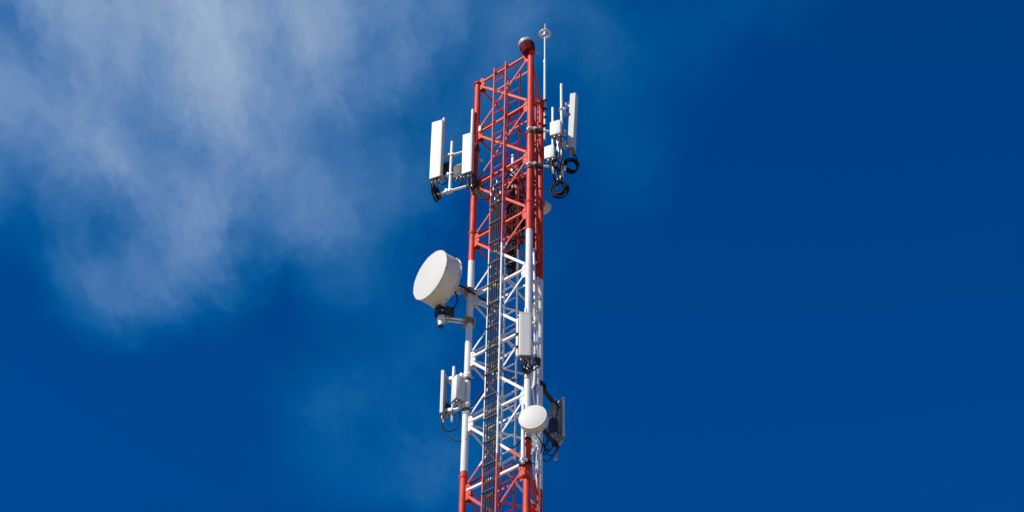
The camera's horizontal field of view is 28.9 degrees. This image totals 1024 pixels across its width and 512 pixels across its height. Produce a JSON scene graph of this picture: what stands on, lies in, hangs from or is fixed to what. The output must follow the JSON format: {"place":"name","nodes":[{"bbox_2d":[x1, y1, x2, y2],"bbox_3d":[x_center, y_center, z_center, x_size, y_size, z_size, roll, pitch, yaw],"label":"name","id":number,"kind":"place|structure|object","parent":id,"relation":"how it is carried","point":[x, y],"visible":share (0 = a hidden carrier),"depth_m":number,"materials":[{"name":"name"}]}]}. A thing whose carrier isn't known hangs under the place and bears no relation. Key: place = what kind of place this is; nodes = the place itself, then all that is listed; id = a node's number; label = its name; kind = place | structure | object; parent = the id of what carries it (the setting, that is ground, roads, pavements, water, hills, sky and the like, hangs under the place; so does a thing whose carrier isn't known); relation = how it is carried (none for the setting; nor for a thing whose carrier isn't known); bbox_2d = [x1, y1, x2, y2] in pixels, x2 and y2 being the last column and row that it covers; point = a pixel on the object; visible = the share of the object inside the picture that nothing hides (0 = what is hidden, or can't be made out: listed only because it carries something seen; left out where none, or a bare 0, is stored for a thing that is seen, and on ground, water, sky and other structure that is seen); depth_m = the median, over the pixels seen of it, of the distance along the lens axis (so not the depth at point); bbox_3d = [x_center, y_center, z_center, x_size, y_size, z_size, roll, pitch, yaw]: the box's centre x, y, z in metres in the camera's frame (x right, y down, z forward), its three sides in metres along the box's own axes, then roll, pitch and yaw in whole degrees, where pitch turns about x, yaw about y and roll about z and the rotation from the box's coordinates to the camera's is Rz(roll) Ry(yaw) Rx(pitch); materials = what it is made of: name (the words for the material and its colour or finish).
{"place":"outdoors","nodes":[
{"label":"outdoors","id":0,"kind":"place"},
{"bbox_2d":[0,0,1023,511],"label":"sky","id":1,"kind":"structure","parent":0,"point":[783,257],"materials":[{"name":"blue"}]},
{"label":"ground","id":2,"kind":"structure","parent":0,"visible":0},
{"bbox_3d":[-0.344,21.207,20.365,3.400,0.400,3.400,1,-43,0],"label":"concrete foundation","id":3,"kind":"object","parent":2,"relation":"on","visible":0},
{"bbox_2d":[459,49,544,511],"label":"lattice tower","id":4,"kind":"structure","parent":3,"relation":"on","point":[466,494],"depth_m":39.69,"materials":[{"name":"metal"}]},
{"bbox_2d":[434,285,476,328],"bbox_3d":[-1.133,0.932,39.669,0.823,1.369,0.230,8,-44,-8],"label":"dish mount","id":5,"kind":"object","parent":4,"relation":"attached to","point":[439,313],"visible":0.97,"depth_m":39.33,"materials":[{"name":"white paint"}]},
{"bbox_2d":[413,250,462,307],"bbox_3d":[-1.340,0.543,39.749,0.807,1.105,1.105,29,-50,-27],"label":"dish antenna","id":6,"kind":"object","parent":5,"relation":"attached to","point":[437,279],"visible":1,"depth_m":39.36,"materials":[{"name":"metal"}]},
{"bbox_2d":[459,285,489,315],"bbox_3d":[-0.797,0.954,39.480,0.796,0.977,0.249,-11,-45,12],"label":"jumper cable","id":7,"kind":"object","parent":6,"relation":"attached to","point":[475,294],"visible":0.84,"depth_m":39.76,"materials":[{"name":"black rubber"}]},
{"bbox_2d":[444,306,454,322],"bbox_3d":[-1.260,1.150,39.420,0.188,0.372,0.190,15,-45,-14],"label":"radio unit","id":8,"kind":"object","parent":5,"relation":"attached to","point":[448,311],"visible":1,"depth_m":39.34,"materials":[{"name":"black metal"}]},
{"bbox_2d":[434,109,480,196],"bbox_3d":[-1.173,-2.264,42.945,1.021,2.545,0.270,-16,-46,18],"label":"antenna mount","id":9,"kind":"object","parent":4,"relation":"attached to","point":[449,175],"visible":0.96,"depth_m":42.74,"materials":[{"name":"white paint"}]},
{"bbox_2d":[430,183,440,202],"bbox_3d":[-1.625,-1.341,42.167,0.174,0.427,0.422,-18,-47,19],"label":"cable coil","id":10,"kind":"object","parent":9,"relation":"hanging from","point":[434,189],"visible":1,"depth_m":42.04,"materials":[{"name":"black rubber"}]},
{"bbox_2d":[429,120,444,182],"bbox_3d":[-1.611,-2.233,43.022,0.270,1.817,0.216,-16,-46,17],"label":"panel antenna","id":11,"kind":"object","parent":9,"relation":"attached to","point":[437,150],"visible":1,"depth_m":42.94,"materials":[{"name":"plastic"}]},
{"bbox_2d":[443,161,453,179],"bbox_3d":[-1.393,-1.846,42.941,0.240,0.472,0.188,-16,-46,17],"label":"radio unit","id":12,"kind":"object","parent":9,"relation":"attached to","point":[445,167],"visible":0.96,"depth_m":42.87,"materials":[{"name":"grey plastic"}]},
{"bbox_2d":[453,164,463,180],"bbox_3d":[-1.132,-1.788,42.611,0.220,0.452,0.169,-16,-46,17],"label":"radio unit","id":13,"kind":"object","parent":9,"relation":"attached to","point":[457,172],"visible":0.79,"depth_m":42.51,"materials":[{"name":"grey metal"}]},
{"bbox_2d":[461,132,474,177],"bbox_3d":[-0.925,-2.111,42.373,0.240,1.261,0.208,-16,-46,17],"label":"panel antenna","id":14,"kind":"object","parent":9,"relation":"attached to","point":[468,155],"visible":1,"depth_m":42.30,"materials":[{"name":"plastic"}]},
{"bbox_2d":[468,174,476,190],"bbox_3d":[-0.836,-1.568,41.946,0.132,0.412,0.170,23,-48,-21],"label":"radio unit","id":15,"kind":"object","parent":9,"relation":"attached to","point":[473,179],"visible":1,"depth_m":41.86,"materials":[{"name":"grey plastic"}]},
{"bbox_2d":[447,366,473,421],"bbox_3d":[-1.005,2.609,38.258,0.507,1.355,0.186,-19,-47,20],"label":"antenna mount","id":16,"kind":"object","parent":4,"relation":"attached to","point":[463,404],"visible":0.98,"depth_m":37.98,"materials":[{"name":"white paint"}]},
{"bbox_2d":[439,370,453,422],"bbox_3d":[-1.247,2.699,38.235,0.238,1.137,0.255,-9,-44,10],"label":"panel antenna","id":17,"kind":"object","parent":16,"relation":"attached to","point":[443,393],"visible":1,"depth_m":38.16,"materials":[{"name":"plastic"}]},
{"bbox_2d":[441,411,459,431],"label":"jumper cable","id":18,"kind":"object","parent":17,"relation":"attached to","point":[454,428],"visible":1,"depth_m":37.68,"materials":[{"name":"black rubber"}]},
{"bbox_2d":[440,419,465,441],"bbox_3d":[-1.107,3.287,37.555,0.536,0.630,0.036,-12,-45,14],"label":"jumper cable","id":19,"kind":"object","parent":17,"relation":"attached to","point":[446,434],"visible":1,"depth_m":37.52,"materials":[{"name":"black rubber"}]},
{"bbox_2d":[445,402,450,416],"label":"radio unit","id":20,"kind":"object","parent":16,"relation":"attached to","point":[448,405],"visible":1,"depth_m":38.09,"materials":[{"name":"grey plastic"}]},
{"bbox_2d":[451,374,464,405],"bbox_3d":[-1.034,2.567,38.092,0.197,0.692,0.190,24,-48,-23],"label":"radio unit","id":21,"kind":"object","parent":16,"relation":"attached to","point":[458,390],"visible":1,"depth_m":38.00,"materials":[{"name":"grey plastic"}]},
{"bbox_2d":[481,61,507,511],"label":"cable ladder","id":22,"kind":"object","parent":4,"relation":"attached to","point":[499,310],"visible":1,"depth_m":39.38,"materials":[{"name":"metal"}]},
{"bbox_2d":[459,381,487,411],"bbox_3d":[-0.685,2.691,37.807,0.670,0.507,0.148,-25,-49,25],"label":"jumper cable","id":23,"kind":"object","parent":22,"relation":"attached to","point":[473,402],"visible":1,"depth_m":37.78,"materials":[{"name":"black rubber"}]},
{"bbox_2d":[473,190,489,199],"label":"jumper cable","id":24,"kind":"object","parent":22,"relation":"attached to","point":[481,197],"visible":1,"depth_m":41.41,"materials":[{"name":"black rubber"}]},
{"bbox_2d":[473,186,489,196],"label":"jumper cable","id":25,"kind":"object","parent":22,"relation":"attached to","point":[480,192],"visible":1,"depth_m":41.54,"materials":[{"name":"black rubber"}]},
{"bbox_2d":[473,188,489,197],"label":"jumper cable","id":26,"kind":"object","parent":22,"relation":"attached to","point":[480,194],"visible":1,"depth_m":41.48,"materials":[{"name":"black rubber"}]},
{"bbox_2d":[476,183,492,511],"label":"feeder cable","id":27,"kind":"object","parent":22,"relation":"attached to","point":[487,343],"visible":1,"depth_m":38.42,"materials":[{"name":"rubber"}]},
{"bbox_2d":[481,179,494,511],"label":"feeder cable","id":28,"kind":"object","parent":22,"relation":"attached to","point":[489,350],"visible":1,"depth_m":38.19,"materials":[{"name":"rubber"}]},
{"bbox_2d":[486,187,495,511],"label":"feeder cable","id":29,"kind":"object","parent":22,"relation":"attached to","point":[490,351],"visible":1,"depth_m":38.17,"materials":[{"name":"rubber"}]},
{"bbox_2d":[488,170,509,511],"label":"feeder cable","id":30,"kind":"object","parent":22,"relation":"attached to","point":[493,342],"visible":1,"depth_m":38.33,"materials":[{"name":"rubber"}]},
{"bbox_2d":[490,188,517,511],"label":"feeder cable","id":31,"kind":"object","parent":22,"relation":"attached to","point":[495,348],"visible":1,"depth_m":38.20,"materials":[{"name":"rubber"}]},
{"bbox_2d":[492,162,522,511],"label":"feeder cable","id":32,"kind":"object","parent":22,"relation":"attached to","point":[497,340],"visible":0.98,"depth_m":38.26,"materials":[{"name":"rubber"}]},
{"bbox_2d":[497,363,525,380],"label":"jumper cable","id":33,"kind":"object","parent":22,"relation":"attached to","point":[511,378],"visible":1,"depth_m":37.53,"materials":[{"name":"black rubber"}]},
{"bbox_2d":[494,65,520,511],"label":"climbing ladder","id":34,"kind":"object","parent":4,"relation":"attached to","point":[503,344],"visible":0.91,"depth_m":39.44,"materials":[{"name":"metal"}]},
{"bbox_2d":[507,197,510,273],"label":"jumper cable","id":35,"kind":"object","parent":4,"relation":"attached to","point":[507,235],"visible":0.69,"depth_m":41.17,"materials":[{"name":"black rubber"}]},
{"bbox_2d":[508,187,514,273],"bbox_3d":[-0.034,-0.518,41.061,0.119,3.381,0.812,-2,-44,3],"label":"jumper cable","id":36,"kind":"object","parent":4,"relation":"attached to","point":[509,231],"visible":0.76,"depth_m":41.31,"materials":[{"name":"black rubber"}]},
{"bbox_2d":[510,212,516,274],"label":"jumper cable","id":37,"kind":"object","parent":4,"relation":"attached to","point":[512,240],"visible":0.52,"depth_m":40.94,"materials":[{"name":"black rubber"}]},
{"bbox_2d":[511,185,517,273],"bbox_3d":[0.010,-0.535,40.986,0.123,3.304,0.717,-5,-44,6],"label":"jumper cable","id":38,"kind":"object","parent":4,"relation":"attached to","point":[512,226],"visible":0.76,"depth_m":41.35,"materials":[{"name":"black rubber"}]},
{"bbox_2d":[504,154,525,245],"bbox_3d":[0.211,-1.214,42.645,0.804,2.988,0.369,1,-43,0],"label":"antenna mount","id":39,"kind":"object","parent":4,"relation":"attached to","point":[522,181],"visible":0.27,"depth_m":42.56,"materials":[{"name":"white paint"}]},
{"bbox_2d":[510,166,522,211],"bbox_3d":[0.093,-1.299,43.114,0.265,1.832,0.189,7,-44,-6],"label":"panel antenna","id":40,"kind":"object","parent":39,"relation":"attached to","point":[521,171],"visible":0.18,"depth_m":43.55,"materials":[{"name":"plastic"}]},
{"bbox_2d":[512,197,520,272],"bbox_3d":[0.052,-0.464,40.896,0.094,3.078,0.699,-7,-44,9],"label":"jumper cable","id":41,"kind":"object","parent":4,"relation":"attached to","point":[514,244],"visible":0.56,"depth_m":40.84,"materials":[{"name":"black rubber"}]},
{"bbox_2d":[513,197,521,272],"bbox_3d":[0.071,-0.403,40.771,0.108,2.817,0.632,-10,-44,11],"label":"jumper cable","id":42,"kind":"object","parent":4,"relation":"attached to","point":[516,249],"visible":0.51,"depth_m":40.50,"materials":[{"name":"black rubber"}]},
{"bbox_2d":[514,188,525,272],"bbox_3d":[0.112,-0.496,40.849,0.122,3.063,0.634,-15,-46,16],"label":"jumper cable","id":43,"kind":"object","parent":4,"relation":"attached to","point":[522,230],"visible":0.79,"depth_m":41.20,"materials":[{"name":"black rubber"}]},
{"bbox_2d":[515,308,533,367],"bbox_3d":[0.239,1.631,37.765,0.378,1.488,0.287,1,-43,0],"label":"antenna mount","id":44,"kind":"object","parent":4,"relation":"attached to","point":[517,336],"visible":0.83,"depth_m":37.73,"materials":[{"name":"white paint"}]},
{"bbox_2d":[518,312,531,361],"bbox_3d":[0.246,1.558,37.566,0.244,1.158,0.195,1,-43,0],"label":"panel antenna","id":45,"kind":"object","parent":44,"relation":"attached to","point":[525,325],"visible":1,"depth_m":37.49,"materials":[{"name":"plastic"}]},
{"bbox_2d":[518,404,533,478],"bbox_3d":[0.296,3.333,36.023,0.303,1.565,0.389,27,-49,-25],"label":"dish mount","id":46,"kind":"object","parent":4,"relation":"attached to","point":[523,461],"visible":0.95,"depth_m":35.72,"materials":[{"name":"white paint"}]},
{"bbox_2d":[518,405,548,433],"bbox_3d":[0.416,3.012,36.057,0.536,0.536,0.359,-11,-45,13],"label":"dish antenna","id":47,"kind":"object","parent":46,"relation":"attached to","point":[533,419],"visible":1,"depth_m":35.90,"materials":[{"name":"plastic"}]},
{"bbox_2d":[518,37,538,55],"bbox_3d":[0.348,-4.586,43.656,0.442,0.436,0.350,32,-52,-29],"label":"warning lamp","id":48,"kind":"object","parent":4,"relation":"attached to","point":[526,45],"visible":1,"depth_m":43.51,"materials":[{"name":"red paint"}]},
{"bbox_2d":[531,303,535,390],"bbox_3d":[0.407,1.779,37.991,0.062,2.315,0.338,-9,-44,10],"label":"conduit pipe","id":49,"kind":"object","parent":4,"relation":"attached to","point":[534,374],"visible":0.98,"depth_m":38.24,"materials":[{"name":"white metal"}]},
{"bbox_2d":[532,120,534,251],"bbox_3d":[0.419,-1.518,41.488,0.112,3.883,0.109,1,-43,0],"label":"conduit pipe","id":50,"kind":"object","parent":4,"relation":"attached to","point":[533,185],"visible":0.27,"depth_m":41.40,"materials":[{"name":"red metal"}]},
{"bbox_2d":[532,143,534,261],"bbox_3d":[0.434,-1.396,41.676,0.112,4.124,0.109,1,-43,0],"label":"conduit pipe","id":51,"kind":"object","parent":4,"relation":"attached to","point":[534,199],"visible":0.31,"depth_m":41.47,"materials":[{"name":"red metal"}]},
{"bbox_2d":[532,248,535,325],"bbox_3d":[0.431,0.594,39.090,0.076,2.356,0.369,-2,-44,3],"label":"conduit pipe","id":52,"kind":"object","parent":4,"relation":"attached to","point":[534,292],"visible":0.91,"depth_m":39.34,"materials":[{"name":"white metal"}]},
{"bbox_2d":[532,140,537,279],"bbox_3d":[0.496,-1.128,41.981,0.112,4.413,0.109,1,-43,0],"label":"conduit pipe","id":53,"kind":"object","parent":4,"relation":"attached to","point":[536,267],"visible":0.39,"depth_m":40.63,"materials":[{"name":"red metal"}]},
{"bbox_2d":[535,106,536,250],"bbox_3d":[0.496,-1.681,41.881,0.044,4.237,0.141,-12,-45,13],"label":"conduit pipe","id":54,"kind":"object","parent":4,"relation":"attached to","point":[535,195],"visible":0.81,"depth_m":41.35,"materials":[{"name":"metal"}]},
{"bbox_2d":[534,146,537,264],"bbox_3d":[0.482,-1.092,41.669,0.112,3.450,0.109,1,-43,0],"label":"conduit pipe","id":55,"kind":"object","parent":4,"relation":"attached to","point":[537,203],"visible":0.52,"depth_m":42.01,"materials":[{"name":"red metal"}]},
{"bbox_2d":[532,355,540,368],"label":"radio unit","id":56,"kind":"object","parent":4,"relation":"attached to","point":[536,360],"visible":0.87,"depth_m":37.93,"materials":[{"name":"grey plastic"}]},
{"bbox_2d":[537,277,538,511],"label":"conduit pipe","id":57,"kind":"object","parent":4,"relation":"attached to","point":[538,392],"visible":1,"depth_m":38.12,"materials":[{"name":"metal"}]},
{"bbox_2d":[537,106,538,256],"bbox_3d":[0.555,-1.649,42.333,0.058,4.543,0.038,1,-43,0],"label":"conduit pipe","id":58,"kind":"object","parent":4,"relation":"attached to","point":[538,184],"visible":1,"depth_m":42.10,"materials":[{"name":"metal"}]},
{"bbox_2d":[539,341,539,511],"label":"conduit pipe","id":59,"kind":"object","parent":4,"relation":"attached to","point":[539,432],"visible":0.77,"depth_m":37.36,"materials":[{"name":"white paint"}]},
{"bbox_2d":[539,29,550,140],"bbox_3d":[0.747,-4.000,45.141,0.298,3.964,0.298,1,-43,0],"label":"lightning rod","id":60,"kind":"object","parent":4,"relation":"attached to","point":[544,37],"visible":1,"depth_m":45.13,"materials":[{"name":"metal"}]},
{"bbox_2d":[525,83,566,176],"bbox_3d":[0.717,-2.676,41.888,0.867,2.964,0.197,2,-43,-1],"label":"antenna mount","id":61,"kind":"object","parent":4,"relation":"attached to","point":[535,131],"visible":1,"depth_m":41.76,"materials":[{"name":"white paint"}]},
{"bbox_2d":[544,145,555,162],"bbox_3d":[0.795,-2.116,41.218,0.215,0.472,0.169,-15,-46,16],"label":"radio unit","id":62,"kind":"object","parent":61,"relation":"attached to","point":[549,153],"visible":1,"depth_m":41.13,"materials":[{"name":"grey plastic"}]},
{"bbox_2d":[550,120,562,139],"bbox_3d":[0.934,-2.645,41.723,0.240,0.512,0.179,-15,-46,16],"label":"radio unit","id":63,"kind":"object","parent":61,"relation":"attached to","point":[556,128],"visible":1,"depth_m":41.62,"materials":[{"name":"grey plastic"}]},
{"bbox_2d":[555,137,558,179],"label":"jumper cable","id":64,"kind":"object","parent":63,"relation":"hanging from","point":[557,157],"visible":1,"depth_m":41.27,"materials":[{"name":"rubber"}]},
{"bbox_2d":[557,137,561,178],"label":"jumper cable","id":65,"kind":"object","parent":63,"relation":"hanging from","point":[558,157],"visible":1,"depth_m":41.19,"materials":[{"name":"rubber"}]},
{"bbox_2d":[560,139,563,179],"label":"jumper cable","id":66,"kind":"object","parent":61,"relation":"hanging from","point":[562,157],"visible":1,"depth_m":41.26,"materials":[{"name":"black rubber"}]},
{"bbox_2d":[550,179,568,198],"bbox_3d":[0.962,-1.385,40.704,0.391,0.383,0.255,-17,-46,18],"label":"cable coil","id":67,"kind":"object","parent":66,"relation":"hanging from","point":[563,191],"visible":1,"depth_m":40.66,"materials":[{"name":"black rubber"}]},
{"bbox_2d":[559,93,577,156],"bbox_3d":[1.203,-2.803,42.211,0.430,1.777,0.288,1,-43,0],"label":"panel antenna","id":68,"kind":"object","parent":61,"relation":"attached to","point":[572,105],"visible":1,"depth_m":42.17,"materials":[{"name":"plastic"}]},
{"bbox_2d":[563,158,578,173],"bbox_3d":[1.229,-1.874,41.350,0.347,0.350,0.268,1,-43,0],"label":"cable coil","id":69,"kind":"object","parent":61,"relation":"hanging from","point":[574,161],"visible":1,"depth_m":41.32,"materials":[{"name":"black rubber"}]},
{"bbox_2d":[535,380,559,460],"bbox_3d":[0.691,3.182,38.784,0.186,1.490,0.884,-20,-47,20],"label":"antenna mount","id":70,"kind":"object","parent":4,"relation":"attached to","point":[549,437],"visible":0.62,"depth_m":38.85,"materials":[{"name":"metal"}]},
{"bbox_2d":[543,444,557,455],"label":"jumper cable","id":71,"kind":"object","parent":70,"relation":"attached to","point":[554,453],"visible":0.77,"depth_m":38.23,"materials":[{"name":"black rubber"}]},
{"bbox_2d":[548,418,558,436],"bbox_3d":[0.812,3.357,38.937,0.180,0.472,0.141,-13,-45,14],"label":"radio unit","id":72,"kind":"object","parent":70,"relation":"attached to","point":[553,426],"visible":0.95,"depth_m":38.87,"materials":[{"name":"grey plastic"}]},
{"bbox_2d":[549,403,557,418],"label":"radio unit","id":73,"kind":"object","parent":70,"relation":"attached to","point":[553,410],"visible":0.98,"depth_m":39.08,"materials":[{"name":"grey plastic"}]},
{"bbox_2d":[553,397,564,444],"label":"panel antenna","id":74,"kind":"object","parent":70,"relation":"attached to","point":[561,420],"visible":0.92,"depth_m":39.22,"materials":[{"name":"plastic"}]},
{"bbox_2d":[543,200,551,214],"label":"dish antenna","id":75,"kind":"object","parent":4,"relation":"attached to","point":[547,206],"visible":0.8,"depth_m":42.58,"materials":[{"name":"plastic"}]}
]}

